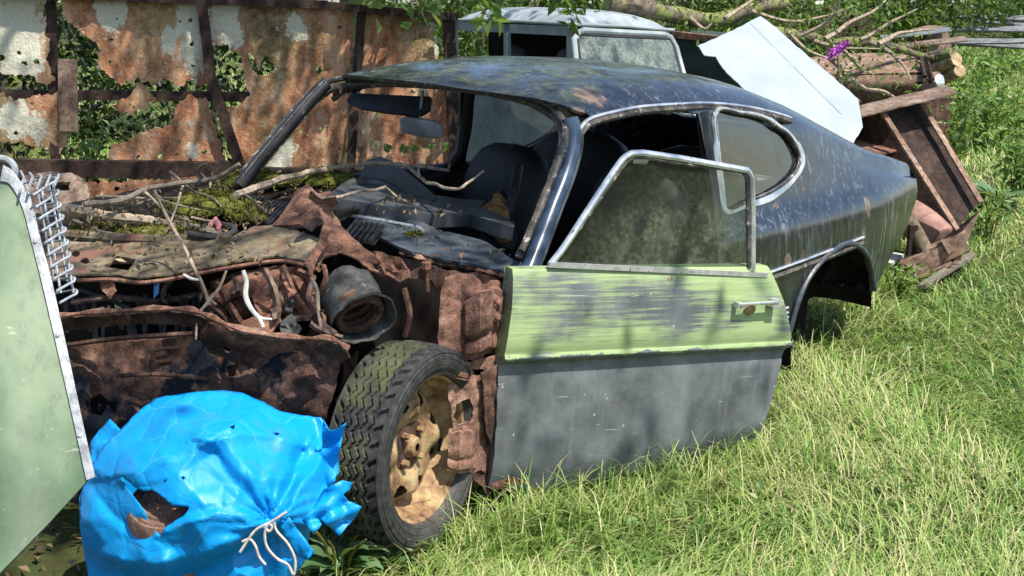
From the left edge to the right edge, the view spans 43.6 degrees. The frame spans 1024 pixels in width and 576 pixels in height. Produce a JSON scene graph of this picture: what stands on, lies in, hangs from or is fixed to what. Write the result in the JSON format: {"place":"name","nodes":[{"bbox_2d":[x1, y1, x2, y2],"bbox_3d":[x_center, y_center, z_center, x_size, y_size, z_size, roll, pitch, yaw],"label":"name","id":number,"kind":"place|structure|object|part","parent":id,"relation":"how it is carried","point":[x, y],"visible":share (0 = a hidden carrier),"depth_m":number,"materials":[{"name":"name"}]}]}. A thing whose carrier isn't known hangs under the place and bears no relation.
{"place":"outdoors","nodes":[
{"label":"outdoors","id":0,"kind":"place"},
{"bbox_2d":[0,3,1023,575],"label":"ground","id":1,"kind":"structure","parent":0,"point":[62,551],"depth_m":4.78,"materials":[{"name":"green plant"}]},
{"bbox_2d":[0,52,41,155],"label":"ivy","id":2,"kind":"object","parent":1,"relation":"on","point":[22,147],"depth_m":13.31,"materials":[{"name":"green plant"}]},
{"bbox_2d":[4,495,82,575],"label":"ground litter","id":3,"kind":"object","parent":1,"relation":"on","point":[35,557],"visible":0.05,"depth_m":3.99,"materials":[{"name":"brown plant"}]},
{"bbox_2d":[0,155,94,573],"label":"green body panel","id":4,"kind":"object","parent":1,"relation":"on","point":[46,470],"visible":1,"depth_m":2.78,"materials":[{"name":"green paint"}]},
{"bbox_2d":[22,171,89,215],"bbox_3d":[-2.306,-0.471,6.467,0.466,0.208,0.220,3,14,11],"label":"rock","id":5,"kind":"object","parent":1,"relation":"on","point":[78,188],"visible":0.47,"depth_m":6.45,"materials":[{"name":"beige stone"}]},
{"bbox_2d":[0,0,128,178],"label":"bush","id":6,"kind":"object","parent":1,"relation":"on","point":[70,46],"visible":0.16,"depth_m":10.01,"materials":[{"name":"green plant"}]},
{"bbox_2d":[73,100,106,179],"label":"weed","id":7,"kind":"object","parent":1,"relation":"on","point":[83,138],"visible":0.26,"depth_m":9.96,"materials":[{"name":"green plant"}]},
{"bbox_2d":[41,0,332,125],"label":"bush","id":8,"kind":"object","parent":1,"relation":"on","point":[169,109],"visible":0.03,"depth_m":15.46,"materials":[{"name":"green plant"}]},
{"bbox_2d":[79,390,361,575],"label":"blue plastic bundle","id":9,"kind":"object","parent":1,"relation":"on","point":[256,491],"visible":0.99,"depth_m":3.34,"materials":[{"name":"blue plastic"}]},
{"bbox_2d":[127,477,194,575],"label":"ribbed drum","id":10,"kind":"object","parent":9,"relation":"in","point":[162,513],"visible":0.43,"depth_m":3.31,"materials":[{"name":"brown metal"}]},
{"bbox_2d":[42,1,412,180],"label":"bush","id":11,"kind":"object","parent":1,"relation":"on","point":[257,68],"visible":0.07,"depth_m":9.92,"materials":[{"name":"green plant"}]},
{"bbox_2d":[0,0,458,263],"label":"rusty sheet wall","id":12,"kind":"structure","parent":1,"relation":"on","point":[150,37],"depth_m":7.19,"materials":[{"name":"brown metal"}]},
{"bbox_2d":[38,112,142,180],"bbox_3d":[-2.489,-0.743,7.477,0.454,0.590,0.496,10,17,36],"label":"wall weed","id":13,"kind":"object","parent":12,"relation":"attached to","point":[84,147],"depth_m":7.48,"materials":[{"name":"green plant"}]},
{"bbox_2d":[301,531,388,575],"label":"dock plant","id":14,"kind":"object","parent":1,"relation":"on","point":[354,551],"visible":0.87,"depth_m":3.82,"materials":[{"name":"green plant"}]},
{"bbox_2d":[366,538,435,575],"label":"weed","id":15,"kind":"object","parent":1,"relation":"on","point":[411,554],"visible":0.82,"depth_m":3.87,"materials":[{"name":"green plant"}]},
{"bbox_2d":[310,0,586,150],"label":"bush","id":16,"kind":"object","parent":1,"relation":"on","point":[446,7],"visible":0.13,"depth_m":12.05,"materials":[{"name":"green plant"}]},
{"bbox_2d":[332,0,600,168],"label":"broadleaf tree","id":17,"kind":"object","parent":1,"relation":"on","point":[496,16],"visible":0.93,"depth_m":7.00,"materials":[{"name":"green plant"}]},
{"bbox_2d":[46,56,917,552],"bbox_3d":[0.195,-0.203,5.414,4.501,1.520,2.324,-11,17,-39],"label":"abandoned coupe","id":18,"kind":"object","parent":1,"relation":"on","point":[662,278],"visible":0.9,"depth_m":4.39,"materials":[{"name":"blue paint"}]},
{"bbox_2d":[68,219,124,232],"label":"moss clump","id":19,"kind":"object","parent":18,"relation":"on","point":[78,227],"visible":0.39,"depth_m":4.45,"materials":[{"name":"green plant"}]},
{"bbox_2d":[154,283,158,297],"bbox_3d":[-1.106,0.008,3.983,0.020,0.052,0.004,0,13,0],"label":"blue chip","id":20,"kind":"object","parent":18,"relation":"on","point":[156,290],"visible":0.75,"depth_m":3.98,"materials":[{"name":"plastic"}]},
{"bbox_2d":[114,214,214,233],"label":"moss clump","id":21,"kind":"object","parent":18,"relation":"on","point":[135,230],"visible":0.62,"depth_m":4.39,"materials":[{"name":"green plant"}]},
{"bbox_2d":[73,219,113,232],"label":"thin twig","id":22,"kind":"object","parent":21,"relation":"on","point":[91,227],"visible":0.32,"depth_m":4.38,"materials":[{"name":"grey wood"}]},
{"bbox_2d":[153,189,216,312],"bbox_3d":[-0.993,-0.107,3.858,0.252,0.360,0.057,11,17,38],"label":"straw stem","id":23,"kind":"object","parent":18,"relation":"on","point":[191,263],"visible":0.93,"depth_m":3.84,"materials":[{"name":"beige plant"}]},
{"bbox_2d":[182,274,198,280],"bbox_3d":[-0.954,-0.032,3.799,0.048,0.023,0.010,1,14,6],"label":"dry tendril","id":24,"kind":"object","parent":18,"relation":"on","point":[190,277],"visible":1,"depth_m":3.80},
{"bbox_2d":[152,186,262,221],"bbox_3d":[-1.105,-0.318,4.667,0.405,0.107,0.400,0,13,0],"label":"moss clump","id":25,"kind":"object","parent":18,"relation":"on","point":[203,203],"visible":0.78,"depth_m":4.58,"materials":[{"name":"green plant"}]},
{"bbox_2d":[169,171,224,210],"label":"thin twig","id":26,"kind":"object","parent":25,"relation":"on","point":[186,186],"visible":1,"depth_m":4.50,"materials":[{"name":"grey wood"}]},
{"bbox_2d":[195,270,226,338],"bbox_3d":[-0.881,0.048,3.744,0.107,0.198,0.019,-7,15,-25],"label":"dry tendril","id":27,"kind":"object","parent":18,"relation":"hanging from","point":[208,301],"visible":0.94,"depth_m":3.74,"materials":[{"name":"brown plant"}]},
{"bbox_2d":[187,221,236,239],"bbox_3d":[-0.976,-0.188,4.243,0.108,0.032,0.192,6,15,24],"label":"black hose","id":28,"kind":"object","parent":18,"relation":"on","point":[233,228],"visible":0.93,"depth_m":4.18,"materials":[{"name":"rubber"}]},
{"bbox_2d":[227,205,269,225],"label":"moss clump","id":29,"kind":"object","parent":18,"relation":"on","point":[238,215],"visible":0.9,"depth_m":4.47,"materials":[{"name":"green plant"}]},
{"bbox_2d":[240,189,264,209],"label":"thin twig","id":30,"kind":"object","parent":29,"relation":"on","point":[250,198],"visible":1,"depth_m":4.61,"materials":[{"name":"grey wood"}]},
{"bbox_2d":[241,270,264,327],"bbox_3d":[-0.756,0.033,3.715,0.080,0.165,0.025,9,16,33],"label":"bleached root","id":31,"kind":"object","parent":18,"relation":"hanging from","point":[247,300],"visible":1,"depth_m":3.71,"materials":[{"name":"white wood"}]},
{"bbox_2d":[214,167,295,188],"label":"moss clump","id":32,"kind":"object","parent":18,"relation":"on","point":[265,174],"visible":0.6,"depth_m":5.15,"materials":[{"name":"green plant"}]},
{"bbox_2d":[48,168,512,274],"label":"leaf litter","id":33,"kind":"object","parent":18,"relation":"on","point":[184,223],"visible":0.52,"depth_m":4.30,"materials":[{"name":"brown plant"}]},
{"bbox_2d":[56,203,221,233],"bbox_3d":[-1.289,-0.234,4.417,0.593,0.100,0.063,2,14,9],"label":"dead branch","id":34,"kind":"object","parent":33,"relation":"on","point":[116,216],"visible":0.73,"depth_m":4.40,"materials":[{"name":"wood"}]},
{"bbox_2d":[144,191,170,218],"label":"thin twig","id":35,"kind":"object","parent":34,"relation":"on","point":[151,198],"visible":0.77,"depth_m":4.44,"materials":[{"name":"brown wood"}]},
{"bbox_2d":[156,200,190,221],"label":"thin twig","id":36,"kind":"object","parent":34,"relation":"on","point":[170,213],"visible":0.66,"depth_m":4.40,"materials":[{"name":"grey wood"}]},
{"bbox_2d":[96,195,199,210],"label":"thin twig","id":37,"kind":"object","parent":33,"relation":"on","point":[116,196],"visible":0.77,"depth_m":4.49,"materials":[{"name":"brown wood"}]},
{"bbox_2d":[119,197,181,210],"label":"thin twig","id":38,"kind":"object","parent":33,"relation":"on","point":[132,205],"visible":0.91,"depth_m":4.47,"materials":[{"name":"wood"}]},
{"bbox_2d":[83,162,240,206],"bbox_3d":[-1.191,-0.363,4.369,0.515,0.158,0.214,0,13,0],"label":"dead branch","id":39,"kind":"object","parent":33,"relation":"on","point":[133,195],"visible":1,"depth_m":4.43,"materials":[{"name":"grey wood"}]},
{"bbox_2d":[166,185,183,232],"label":"thin twig","id":40,"kind":"object","parent":33,"relation":"on","point":[178,200],"visible":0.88,"depth_m":4.42,"materials":[{"name":"brown wood"}]},
{"bbox_2d":[191,216,210,221],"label":"thin twig","id":41,"kind":"object","parent":33,"relation":"on","point":[197,218],"visible":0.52,"depth_m":4.45,"materials":[{"name":"brown wood"}]},
{"bbox_2d":[208,216,221,230],"bbox_3d":[-1.002,-0.219,4.328,0.051,0.048,0.032,7,15,26],"label":"pink scrap","id":42,"kind":"object","parent":33,"relation":"on","point":[218,225],"visible":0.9,"depth_m":4.32,"materials":[{"name":"plastic"}]},
{"bbox_2d":[309,276,321,334],"bbox_3d":[-0.569,0.050,3.743,0.019,0.167,0.059,-11,17,-39],"label":"thin cable","id":43,"kind":"object","parent":18,"relation":"hanging from","point":[317,293],"visible":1,"depth_m":3.73,"materials":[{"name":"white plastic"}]},
{"bbox_2d":[290,166,355,189],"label":"moss clump","id":44,"kind":"object","parent":18,"relation":"on","point":[335,177],"visible":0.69,"depth_m":5.20,"materials":[{"name":"green plant"}]},
{"bbox_3d":[-0.676,-0.197,5.654,0.052,0.662,1.301,14,16,38],"label":"far door","id":45,"kind":"part","parent":18,"relation":"part of","materials":[{"name":"black plastic"}]},
{"bbox_2d":[233,158,483,198],"bbox_3d":[-0.504,-0.428,4.904,0.846,0.086,0.791,3,14,14],"label":"dead branch","id":46,"kind":"object","parent":18,"relation":"on","point":[255,188],"visible":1,"depth_m":5.05,"materials":[{"name":"grey wood"}]},
{"bbox_2d":[336,185,397,198],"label":"dead branch","id":47,"kind":"object","parent":18,"relation":"on","point":[384,187],"visible":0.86,"depth_m":4.65,"materials":[{"name":"brown wood"}]},
{"bbox_2d":[402,227,427,236],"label":"moss clump","id":48,"kind":"object","parent":18,"relation":"on","point":[414,233],"visible":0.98,"depth_m":4.56,"materials":[{"name":"green plant"}]},
{"bbox_3d":[0.015,-0.805,6.217,0.113,0.429,0.746,14,16,38],"label":"quarter window","id":49,"kind":"part","parent":18,"relation":"part of","materials":[{"name":"black glass"}]},
{"bbox_3d":[0.495,0.108,4.411,1.196,1.166,0.127,-1,13,-28],"label":"open door","id":50,"kind":"part","parent":18,"relation":"part of","materials":[{"name":"paint"}]},
{"bbox_3d":[1.048,-0.561,5.369,0.088,0.431,0.742,11,17,39],"label":"quarter window","id":51,"kind":"part","parent":18,"relation":"part of","materials":[{"name":"silver metal"}]},
{"bbox_2d":[698,16,862,142],"bbox_3d":[1.658,-1.222,7.582,0.903,0.735,0.796,12,18,42],"label":"white metal panel","id":52,"kind":"object","parent":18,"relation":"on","point":[761,56],"visible":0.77,"depth_m":7.62,"materials":[{"name":"paint"}]},
{"bbox_2d":[500,502,568,532],"bbox_3d":[0.080,0.770,4.173,0.275,0.111,0.176,0,13,0],"label":"plantain","id":53,"kind":"object","parent":1,"relation":"on","point":[559,513],"visible":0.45,"depth_m":4.16,"materials":[{"name":"green plant"}]},
{"bbox_2d":[455,7,695,161],"bbox_3d":[0.528,-1.130,8.832,1.085,1.570,2.775,-8,15,-29],"label":"pale van","id":54,"kind":"object","parent":1,"relation":"on","point":[534,31],"visible":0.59,"depth_m":8.59,"materials":[{"name":"grey paint"}]},
{"bbox_2d":[410,0,772,91],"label":"bush","id":55,"kind":"object","parent":1,"relation":"on","point":[598,4],"visible":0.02,"depth_m":16.95,"materials":[{"name":"green plant"}]},
{"bbox_2d":[669,30,767,123],"bbox_3d":[1.785,-1.444,10.607,1.474,1.368,1.182,13,18,42],"label":"dark green trailer","id":56,"kind":"object","parent":1,"relation":"on","point":[696,61],"depth_m":10.04,"materials":[{"name":"paint"}]},
{"bbox_2d":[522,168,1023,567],"bbox_3d":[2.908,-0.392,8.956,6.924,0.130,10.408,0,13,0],"label":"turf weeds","id":57,"kind":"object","parent":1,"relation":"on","point":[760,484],"visible":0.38,"depth_m":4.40,"materials":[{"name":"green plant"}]},
{"bbox_2d":[887,252,904,265],"bbox_3d":[2.374,-0.180,7.978,0.070,0.050,0.191,11,17,38],"label":"scrap piece","id":58,"kind":"object","parent":57,"relation":"on","point":[896,256],"visible":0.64,"depth_m":7.97,"materials":[{"name":"white metal"}]},
{"bbox_2d":[897,259,924,273],"bbox_3d":[2.418,-0.143,7.825,0.060,0.050,0.548,0,13,2],"label":"scrap piece","id":59,"kind":"object","parent":57,"relation":"on","point":[920,270],"visible":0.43,"depth_m":7.62,"materials":[{"name":"brown wood"}]},
{"bbox_2d":[917,252,976,288],"bbox_3d":[2.620,-0.110,7.686,0.050,0.050,0.927,10,17,35],"label":"scrap piece","id":60,"kind":"object","parent":57,"relation":"on","point":[967,257],"visible":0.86,"depth_m":7.63,"materials":[{"name":"grey wood"}]},
{"bbox_2d":[659,0,900,73],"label":"bush","id":61,"kind":"object","parent":1,"relation":"on","point":[803,9],"visible":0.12,"depth_m":12.84,"materials":[{"name":"green plant"}]},
{"bbox_2d":[709,0,872,57],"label":"bush","id":62,"kind":"object","parent":1,"relation":"on","point":[805,14],"visible":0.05,"depth_m":13.69,"materials":[{"name":"green plant"}]},
{"bbox_2d":[786,0,826,26],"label":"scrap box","id":63,"kind":"object","parent":1,"relation":"on","point":[816,2],"depth_m":14.88,"materials":[{"name":"white"}]},
{"bbox_2d":[667,0,999,73],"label":"bush","id":64,"kind":"object","parent":1,"relation":"on","point":[903,24],"visible":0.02,"depth_m":19.59,"materials":[{"name":"green plant"}]},
{"bbox_2d":[823,40,867,87],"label":"butterfly bush","id":65,"kind":"object","parent":1,"relation":"on","point":[841,46],"visible":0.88,"depth_m":8.03,"materials":[{"name":"purple plant"}]},
{"bbox_2d":[811,53,951,139],"bbox_3d":[2.748,-1.201,9.678,1.109,1.139,1.249,3,14,11],"label":"rusty car front","id":66,"kind":"object","parent":1,"relation":"on","point":[927,77],"visible":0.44,"depth_m":9.29,"materials":[{"name":"brown metal"}]},
{"bbox_2d":[603,0,956,138],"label":"fallen branch","id":67,"kind":"object","parent":66,"relation":"on","point":[677,15],"visible":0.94,"depth_m":8.86,"materials":[{"name":"brown wood"}]},
{"bbox_2d":[768,0,1023,73],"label":"bush","id":68,"kind":"object","parent":1,"relation":"on","point":[921,6],"visible":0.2,"depth_m":17.70,"materials":[{"name":"green plant"}]},
{"bbox_2d":[951,40,1023,44],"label":"grey pole","id":69,"kind":"object","parent":68,"relation":"on","point":[990,42],"visible":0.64,"depth_m":17.30,"materials":[{"name":"grey metal"}]},
{"bbox_2d":[881,262,937,302],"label":"weed","id":70,"kind":"object","parent":1,"relation":"on","point":[901,284],"visible":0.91,"depth_m":7.23,"materials":[{"name":"green plant"}]},
{"bbox_2d":[854,85,983,281],"bbox_3d":[2.518,-0.668,8.076,0.947,1.134,1.031,0,13,0],"label":"rusty girder frame","id":71,"kind":"object","parent":1,"relation":"on","point":[905,128],"visible":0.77,"depth_m":8.11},
{"bbox_2d":[906,212,933,255],"bbox_3d":[2.475,-0.344,7.852,0.096,0.305,0.273,-10,17,-37],"label":"rusty pipe","id":72,"kind":"object","parent":71,"relation":"on","point":[922,243],"visible":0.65,"depth_m":7.80,"materials":[{"name":"metal"}]},
{"bbox_2d":[903,200,952,248],"bbox_3d":[2.597,-0.379,8.060,0.260,0.372,0.403,-7,15,-26],"label":"red oxide drum","id":73,"kind":"object","parent":1,"relation":"on","point":[935,226],"visible":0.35,"depth_m":7.93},
{"bbox_2d":[907,25,950,73],"bbox_3d":[5.043,-2.841,15.545,0.413,0.677,0.432,-4,14,-15],"label":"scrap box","id":74,"kind":"object","parent":1,"relation":"on","point":[931,37],"visible":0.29,"depth_m":15.36,"materials":[{"name":"brown wood"}]},
{"bbox_2d":[880,27,951,38],"bbox_3d":[4.766,-3.010,15.137,0.965,0.138,0.710,7,15,28],"label":"grey sheet","id":75,"kind":"object","parent":74,"relation":"on","point":[942,30],"visible":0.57,"depth_m":14.95,"materials":[{"name":"grey metal"}]},
{"bbox_2d":[898,36,967,47],"bbox_3d":[4.622,-2.710,14.137,0.940,0.135,0.703,8,16,30],"label":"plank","id":76,"kind":"object","parent":1,"relation":"on","point":[959,39],"visible":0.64,"depth_m":14.02,"materials":[{"name":"wood"}]},
{"bbox_2d":[941,64,965,85],"bbox_3d":[3.436,-1.664,10.103,0.107,0.224,0.417,-2,14,-8],"label":"split log","id":77,"kind":"object","parent":1,"relation":"on","point":[953,73],"visible":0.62,"depth_m":9.93,"materials":[{"name":"beige wood"}]},
{"bbox_2d":[914,53,961,73],"bbox_3d":[3.359,-1.733,10.103,0.116,0.265,0.446,-6,15,-22],"label":"split log","id":78,"kind":"object","parent":77,"relation":"on","point":[946,64],"visible":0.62,"depth_m":9.94,"materials":[{"name":"brown wood"}]},
{"bbox_2d":[924,47,957,63],"bbox_3d":[3.315,-1.809,10.102,0.097,0.200,0.456,-7,15,-26],"label":"split log","id":79,"kind":"object","parent":78,"relation":"on","point":[945,53],"visible":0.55,"depth_m":9.95,"materials":[{"name":"brown wood"}]},
{"bbox_2d":[928,105,987,169],"bbox_3d":[2.939,-0.761,8.743,0.547,0.982,0.435,0,13,0],"label":"weed","id":80,"kind":"object","parent":1,"relation":"on","point":[960,144],"visible":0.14,"depth_m":8.64,"materials":[{"name":"green plant"}]},
{"bbox_2d":[957,35,982,65],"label":"weed","id":81,"kind":"object","parent":1,"relation":"on","point":[964,61],"visible":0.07,"depth_m":23.00,"materials":[{"name":"green plant"}]},
{"bbox_2d":[961,220,978,256],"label":"weed","id":82,"kind":"object","parent":1,"relation":"on","point":[970,238],"depth_m":8.10,"materials":[{"name":"green plant"}]},
{"bbox_2d":[946,76,994,160],"bbox_3d":[4.284,-1.575,12.353,0.694,0.915,0.819,8,16,32],"label":"weed","id":83,"kind":"object","parent":1,"relation":"on","point":[955,111],"visible":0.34,"depth_m":12.19,"materials":[{"name":"green plant"}]},
{"bbox_2d":[947,61,996,116],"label":"weed","id":84,"kind":"object","parent":1,"relation":"on","point":[972,79],"visible":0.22,"depth_m":16.30,"materials":[{"name":"green plant"}]},
{"bbox_2d":[948,25,1023,32],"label":"grey pole","id":85,"kind":"object","parent":1,"relation":"on","point":[994,27],"visible":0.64,"depth_m":17.69,"materials":[{"name":"grey metal"}]},
{"bbox_2d":[949,27,1023,32],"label":"grey pole","id":86,"kind":"object","parent":85,"relation":"on","point":[978,29],"visible":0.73,"depth_m":17.71,"materials":[{"name":"grey wood"}]},
{"bbox_2d":[994,29,1023,32],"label":"grey pole","id":87,"kind":"object","parent":86,"relation":"on","point":[1011,31],"visible":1,"depth_m":17.59,"materials":[{"name":"grey wood"}]},
{"bbox_2d":[950,70,1023,153],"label":"weed","id":88,"kind":"object","parent":1,"relation":"on","point":[999,98],"visible":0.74,"depth_m":13.34,"materials":[{"name":"green plant"}]},
{"bbox_2d":[965,188,1013,244],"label":"weed","id":89,"kind":"object","parent":1,"relation":"on","point":[988,225],"visible":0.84,"depth_m":8.85,"materials":[{"name":"green plant"}]},
{"bbox_2d":[959,0,1021,15],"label":"bush","id":90,"kind":"object","parent":1,"relation":"on","point":[982,9],"visible":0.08,"depth_m":38.25,"materials":[{"name":"green plant"}]},
{"bbox_2d":[961,0,1023,56],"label":"bush","id":91,"kind":"object","parent":1,"relation":"on","point":[1017,6],"visible":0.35,"depth_m":30.56,"materials":[{"name":"green plant"}]},
{"bbox_2d":[963,46,1023,87],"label":"weed","id":92,"kind":"object","parent":1,"relation":"on","point":[1006,67],"visible":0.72,"depth_m":21.77,"materials":[{"name":"green plant"}]},
{"bbox_2d":[964,44,1023,48],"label":"grey pole","id":93,"kind":"object","parent":1,"relation":"on","point":[1003,46],"visible":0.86,"depth_m":17.38,"materials":[{"name":"grey metal"}]},
{"bbox_2d":[957,44,1023,47],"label":"grey pole","id":94,"kind":"object","parent":93,"relation":"on","point":[991,47],"visible":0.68,"depth_m":17.39,"materials":[{"name":"grey wood"}]},
{"bbox_2d":[967,38,1023,40],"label":"grey pole","id":95,"kind":"object","parent":94,"relation":"on","point":[987,39],"visible":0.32,"depth_m":17.49,"materials":[{"name":"grey metal"}]},
{"bbox_2d":[971,179,1023,210],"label":"dock plant","id":96,"kind":"object","parent":1,"relation":"on","point":[986,188],"visible":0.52,"depth_m":10.04,"materials":[{"name":"green plant"}]},
{"bbox_2d":[973,43,1023,73],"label":"weed","id":97,"kind":"object","parent":1,"relation":"on","point":[1010,52],"visible":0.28,"depth_m":25.36,"materials":[{"name":"green plant"}]},
{"bbox_2d":[977,84,1023,144],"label":"weed","id":98,"kind":"object","parent":1,"relation":"on","point":[1008,120],"visible":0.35,"depth_m":14.01,"materials":[{"name":"green plant"}]},
{"bbox_2d":[981,123,1023,194],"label":"weed","id":99,"kind":"object","parent":1,"relation":"on","point":[1016,149],"visible":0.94,"depth_m":10.86,"materials":[{"name":"green plant"}]},
{"bbox_2d":[57,0,1005,2],"label":"sky","id":100,"kind":"structure","parent":0,"point":[403,1],"materials":[{"name":"white"}]},
{"bbox_2d":[833,15,877,73],"bbox_3d":[3.477,-2.384,13.036,0.400,0.776,0.397,1,13,4],"label":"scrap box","id":101,"kind":"object","parent":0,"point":[856,23],"visible":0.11,"depth_m":12.84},
{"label":"grey pole","id":102,"kind":"object","parent":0,"visible":0},
{"bbox_2d":[965,19,1023,25],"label":"grey pole","id":103,"kind":"object","parent":102,"relation":"on","point":[999,23],"visible":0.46,"depth_m":17.87,"materials":[{"name":"grey wood"}]},
{"bbox_2d":[957,15,1023,21],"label":"grey pole","id":104,"kind":"object","parent":103,"relation":"on","point":[1017,19],"visible":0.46,"depth_m":17.86,"materials":[{"name":"grey metal"}]}
]}

